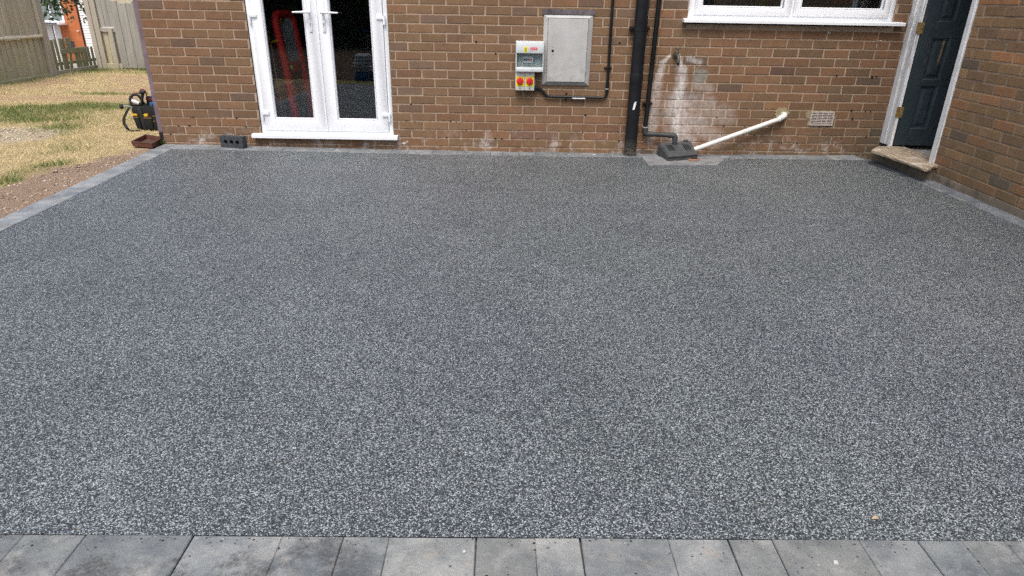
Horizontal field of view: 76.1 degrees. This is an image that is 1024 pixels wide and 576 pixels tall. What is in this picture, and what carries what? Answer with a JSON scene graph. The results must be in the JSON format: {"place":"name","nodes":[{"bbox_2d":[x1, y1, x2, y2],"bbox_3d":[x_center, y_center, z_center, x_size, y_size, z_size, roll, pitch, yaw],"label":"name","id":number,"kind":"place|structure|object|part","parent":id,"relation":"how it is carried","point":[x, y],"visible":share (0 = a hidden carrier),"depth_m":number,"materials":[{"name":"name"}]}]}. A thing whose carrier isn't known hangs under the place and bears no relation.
{"place":"outdoors","nodes":[
{"label":"outdoors","id":0,"kind":"place"},
{"bbox_2d":[5,0,113,60],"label":"house","id":1,"kind":"structure","parent":0,"point":[76,31],"depth_m":35.18,"materials":[{"name":"orange brick"}]},
{"bbox_2d":[40,0,65,22],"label":"window","id":2,"kind":"structure","parent":1,"relation":"in","point":[62,19],"depth_m":34.94,"materials":[{"name":"white plastic"}]},
{"bbox_2d":[0,67,162,218],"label":"lawn","id":3,"kind":"structure","parent":0,"point":[14,203],"depth_m":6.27,"materials":[{"name":"beige plant"}]},
{"bbox_2d":[0,127,59,143],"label":"pale rubble","id":4,"kind":"object","parent":3,"relation":"on","point":[12,130],"visible":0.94,"depth_m":6.38,"materials":[{"name":"stone"}]},
{"bbox_2d":[0,144,163,216],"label":"loose stones","id":5,"kind":"object","parent":3,"relation":"on","point":[46,190],"visible":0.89,"depth_m":4.80,"materials":[{"name":"gravel"}]},
{"bbox_2d":[122,93,157,130],"bbox_3d":[-3.714,-1.784,6.615,0.370,0.354,0.289,1,23,-1],"label":"tool bag","id":6,"kind":"object","parent":3,"relation":"on","point":[144,116],"visible":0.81,"depth_m":6.56,"materials":[{"name":"black fabric"}]},
{"bbox_2d":[131,99,141,105],"bbox_3d":[-3.756,-1.841,6.556,0.098,0.107,0.067,1,23,-1],"label":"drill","id":7,"kind":"object","parent":6,"relation":"in","point":[136,102],"visible":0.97,"depth_m":6.53,"materials":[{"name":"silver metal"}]},
{"bbox_2d":[139,90,145,105],"bbox_3d":[-3.720,-1.881,6.586,0.088,0.214,0.039,1,23,-1],"label":"hammer","id":8,"kind":"object","parent":6,"relation":"in","point":[142,93],"visible":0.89,"depth_m":6.56,"materials":[{"name":"black metal"}]},
{"bbox_2d":[146,96,152,105],"bbox_3d":[-3.634,-1.873,6.675,0.170,0.165,0.067,1,23,-1],"label":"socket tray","id":9,"kind":"object","parent":6,"relation":"in","point":[148,99],"visible":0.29,"depth_m":6.63,"materials":[{"name":"black plastic"}]},
{"bbox_2d":[130,134,160,147],"bbox_3d":[-3.338,-1.352,6.015,0.220,0.046,0.458,-2,24,-8],"label":"plastic tray","id":10,"kind":"object","parent":3,"relation":"on","point":[148,141],"visible":0.9,"depth_m":5.97,"materials":[{"name":"plastic"}]},
{"bbox_2d":[275,77,375,117],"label":"room floor","id":11,"kind":"structure","parent":0,"point":[356,99],"depth_m":8.12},
{"bbox_2d":[267,30,283,116],"bbox_3d":[-2.135,-1.881,5.979,0.104,0.886,0.062,1,23,-1],"label":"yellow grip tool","id":12,"kind":"object","parent":11,"relation":"on","point":[274,65],"visible":0.84,"depth_m":5.92,"materials":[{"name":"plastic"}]},
{"bbox_2d":[271,10,313,116],"bbox_3d":[-2.020,-2.019,6.094,0.193,1.057,0.410,7,24,13],"label":"safety barrier","id":13,"kind":"object","parent":11,"relation":"on","point":[288,42],"visible":0.98,"depth_m":6.00,"materials":[{"name":"red plastic"}]},
{"bbox_2d":[356,28,374,93],"bbox_3d":[-1.365,-3.047,8.801,1.300,0.799,0.550,1,23,-1],"label":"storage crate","id":14,"kind":"object","parent":11,"relation":"on","point":[368,46],"visible":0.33,"depth_m":8.57,"materials":[{"name":"grey plastic"}]},
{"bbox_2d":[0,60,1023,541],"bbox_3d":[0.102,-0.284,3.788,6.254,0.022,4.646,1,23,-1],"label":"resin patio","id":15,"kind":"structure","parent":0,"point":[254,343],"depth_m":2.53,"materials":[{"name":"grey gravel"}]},
{"bbox_2d":[19,0,86,35],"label":"overhanging tree","id":16,"kind":"object","parent":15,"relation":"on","point":[54,3],"visible":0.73,"depth_m":12.89,"materials":[{"name":"green plant"}]},
{"bbox_2d":[0,148,171,231],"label":"edging","id":17,"kind":"object","parent":15,"relation":"on","point":[19,216],"visible":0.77,"depth_m":4.52,"materials":[{"name":"grey stone"}]},
{"bbox_2d":[641,156,725,164],"bbox_3d":[1.552,-1.107,5.793,0.765,0.058,0.340,1,23,-1],"label":"gully surround","id":18,"kind":"object","parent":15,"relation":"on","point":[650,160],"visible":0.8,"depth_m":5.78,"materials":[{"name":"concrete"}]},
{"bbox_2d":[657,140,698,160],"bbox_3d":[1.512,-1.246,5.896,0.312,0.134,0.302,-2,24,-8],"label":"gully cover","id":19,"kind":"object","parent":18,"relation":"on","point":[684,150],"visible":1,"depth_m":5.88,"materials":[{"name":"grey plastic"}]},
{"bbox_2d":[867,160,1023,226],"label":"edging","id":20,"kind":"object","parent":15,"relation":"on","point":[935,185],"visible":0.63,"depth_m":4.78,"materials":[{"name":"grey stone"}]},
{"bbox_2d":[871,154,934,178],"bbox_3d":[3.395,-1.048,5.601,0.225,0.144,0.770,1,23,-1],"label":"threshold","id":21,"kind":"object","parent":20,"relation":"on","point":[912,171],"visible":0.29,"depth_m":5.46,"materials":[{"name":"brown concrete"}]},
{"bbox_2d":[157,144,870,159],"bbox_3d":[0.098,-1.210,5.979,6.590,0.074,0.215,1,23,-1],"label":"back edging","id":22,"kind":"object","parent":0,"point":[448,152],"visible":0.48,"depth_m":5.97,"materials":[{"name":"grey stone"}]},
{"bbox_2d":[219,135,246,148],"bbox_3d":[-2.520,-1.324,5.914,0.224,0.102,0.065,6,24,11],"label":"cored brick","id":23,"kind":"object","parent":22,"relation":"on","point":[233,141],"visible":1,"depth_m":5.89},
{"bbox_2d":[336,149,900,564],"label":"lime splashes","id":24,"kind":"object","parent":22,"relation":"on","point":[834,561],"visible":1,"depth_m":1.59,"materials":[{"name":"white"}]},
{"bbox_2d":[137,0,912,158],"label":"brick wall","id":25,"kind":"structure","parent":0,"point":[452,64],"depth_m":5.83,"materials":[{"name":"brown brick"}]},
{"bbox_2d":[133,0,164,143],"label":"corner trim","id":26,"kind":"structure","parent":25,"relation":"attached to","point":[145,54],"depth_m":5.77,"materials":[{"name":"purple paint"}]},
{"bbox_2d":[244,0,397,139],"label":"french doors","id":27,"kind":"structure","parent":25,"relation":"attached to","point":[326,121],"depth_m":5.81,"materials":[{"name":"white plastic"}]},
{"bbox_2d":[247,0,326,130],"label":"door leaf","id":28,"kind":"structure","parent":27,"relation":"in","point":[272,121],"depth_m":5.78,"materials":[{"name":"white plastic"}]},
{"bbox_2d":[316,0,390,131],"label":"door leaf","id":29,"kind":"structure","parent":27,"relation":"in","point":[380,123],"depth_m":5.79,"materials":[{"name":"white plastic"}]},
{"bbox_2d":[515,71,524,89],"bbox_3d":[0.071,-1.828,5.768,0.083,0.157,0.105,1,23,-1],"label":"isolator switch","id":30,"kind":"object","parent":25,"relation":"attached to","point":[519,80],"visible":0.96,"depth_m":5.73,"materials":[{"name":"beige plastic"}]},
{"bbox_2d":[515,41,543,71],"bbox_3d":[0.152,-2.012,5.679,0.242,0.249,0.123,1,23,-1],"label":"breaker box","id":31,"kind":"object","parent":25,"relation":"attached to","point":[529,56],"visible":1,"depth_m":5.66,"materials":[{"name":"grey plastic"}]},
{"bbox_2d":[525,72,534,90],"bbox_3d":[0.155,-1.827,5.769,0.083,0.157,0.105,1,23,-1],"label":"isolator switch","id":32,"kind":"object","parent":25,"relation":"attached to","point":[529,80],"visible":0.86,"depth_m":5.73,"materials":[{"name":"beige plastic"}]},
{"bbox_2d":[542,9,594,85],"bbox_3d":[0.480,-2.090,5.698,0.450,0.626,0.042,1,23,-1],"label":"meter cabinet","id":33,"kind":"object","parent":25,"relation":"attached to","point":[567,39],"visible":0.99,"depth_m":5.68,"materials":[{"name":"paint"}]},
{"bbox_3d":[0.481,-2.066,5.694,0.344,0.518,0.015,1,23,-1],"label":"cabinet door","id":34,"kind":"part","parent":33,"relation":"part of","materials":[{"name":"paint"}]},
{"bbox_2d":[534,0,613,100],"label":"cable conduit","id":35,"kind":"object","parent":25,"relation":"attached to","point":[566,96],"visible":1,"depth_m":5.80,"materials":[{"name":"black plastic"}]},
{"bbox_2d":[624,0,649,155],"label":"soil pipe","id":36,"kind":"object","parent":25,"relation":"attached to","point":[640,28],"visible":1,"depth_m":5.69,"materials":[{"name":"black plastic"}]},
{"bbox_2d":[642,0,677,145],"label":"waste pipe","id":37,"kind":"object","parent":25,"relation":"attached to","point":[647,133],"visible":0.98,"depth_m":5.79,"materials":[{"name":"black plastic"}]},
{"bbox_2d":[672,47,680,65],"bbox_3d":[1.439,-2.019,5.689,0.056,0.149,0.131,1,23,-1],"label":"garden tap","id":38,"kind":"object","parent":25,"relation":"attached to","point":[676,55],"visible":1,"depth_m":5.66,"materials":[{"name":"gold metal"}]},
{"bbox_2d":[703,0,756,5],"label":"vertical blind","id":39,"kind":"object","parent":25,"relation":"hanging from","point":[730,2],"depth_m":5.85,"materials":[{"name":"fabric"}]},
{"bbox_2d":[694,107,789,150],"bbox_3d":[2.086,-1.435,5.937,0.893,0.394,0.087,-2,24,-6],"label":"overflow pipe","id":40,"kind":"object","parent":25,"relation":"attached to","point":[781,114],"visible":0.99,"depth_m":5.92,"materials":[{"name":"white plastic"}]},
{"bbox_2d":[682,0,905,26],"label":"window","id":41,"kind":"structure","parent":25,"relation":"attached to","point":[792,12],"depth_m":5.61,"materials":[{"name":"white plastic"}]},
{"bbox_2d":[806,110,835,126],"bbox_3d":[2.814,-1.550,5.973,0.282,0.148,0.022,1,23,-1],"label":"air vent","id":42,"kind":"object","parent":25,"relation":"attached to","point":[821,118],"visible":1,"depth_m":5.97,"materials":[{"name":"plastic"}]},
{"bbox_3d":[2.399,-2.344,5.890,1.784,0.039,0.310,1,23,-1],"label":"window ledge","id":43,"kind":"structure","parent":25,"relation":"attached to","visible":0},
{"bbox_2d":[753,0,770,24],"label":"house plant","id":44,"kind":"object","parent":43,"relation":"on","point":[763,2],"visible":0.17,"depth_m":5.81,"materials":[{"name":"green plant"}]},
{"bbox_2d":[843,0,864,25],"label":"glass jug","id":45,"kind":"object","parent":43,"relation":"on","point":[852,3],"visible":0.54,"depth_m":5.80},
{"bbox_2d":[264,0,963,92],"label":"room walls","id":46,"kind":"structure","parent":0,"point":[350,18],"depth_m":10.19,"materials":[{"name":"paint"}]},
{"bbox_2d":[904,145,932,154],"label":"porch floor","id":47,"kind":"structure","parent":0,"point":[927,150],"depth_m":5.97,"materials":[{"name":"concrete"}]},
{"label":"garden soil","id":48,"kind":"structure","parent":0,"visible":0},
{"bbox_2d":[0,535,1023,575],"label":"front edging","id":49,"kind":"object","parent":48,"relation":"on","point":[107,555],"visible":0.99,"depth_m":1.59,"materials":[{"name":"grey stone"}]},
{"bbox_2d":[0,532,1017,575],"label":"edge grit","id":50,"kind":"object","parent":49,"relation":"on","point":[511,544],"visible":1,"depth_m":1.63,"materials":[{"name":"gravel"}]},
{"bbox_2d":[931,0,1023,219],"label":"brick wall","id":51,"kind":"structure","parent":48,"relation":"on","point":[980,155],"depth_m":4.62,"materials":[{"name":"brown brick"}]},
{"bbox_2d":[871,0,978,171],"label":"door frame","id":52,"kind":"object","parent":51,"relation":"attached to","point":[914,158],"visible":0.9,"depth_m":5.56,"materials":[{"name":"white paint"}]},
{"bbox_2d":[892,0,971,145],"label":"panel door","id":53,"kind":"structure","parent":52,"relation":"attached to","point":[940,28],"depth_m":5.63,"materials":[{"name":"black wood"}]},
{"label":"lawn bank","id":54,"kind":"structure","parent":0,"visible":0},
{"bbox_2d":[0,0,57,84],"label":"wooden fence","id":55,"kind":"object","parent":54,"relation":"on","point":[28,54],"visible":0.86,"depth_m":10.35,"materials":[{"name":"brown wood"}]},
{"bbox_2d":[50,38,97,73],"bbox_3d":[-7.854,-4.137,11.715,0.100,0.660,1.550,1,23,-1],"label":"picket fence","id":56,"kind":"object","parent":54,"relation":"on","point":[82,58],"visible":0.77,"depth_m":11.60,"materials":[{"name":"brown wood"}]},
{"bbox_2d":[83,0,123,69],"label":"boarded fence","id":57,"kind":"object","parent":54,"relation":"on","point":[102,34],"visible":0.81,"depth_m":12.02,"materials":[{"name":"brown wood"}]},
{"bbox_2d":[108,0,145,67],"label":"grey gate","id":58,"kind":"structure","parent":57,"relation":"attached to","point":[123,14],"depth_m":11.99,"materials":[{"name":"grey wood"}]}
]}

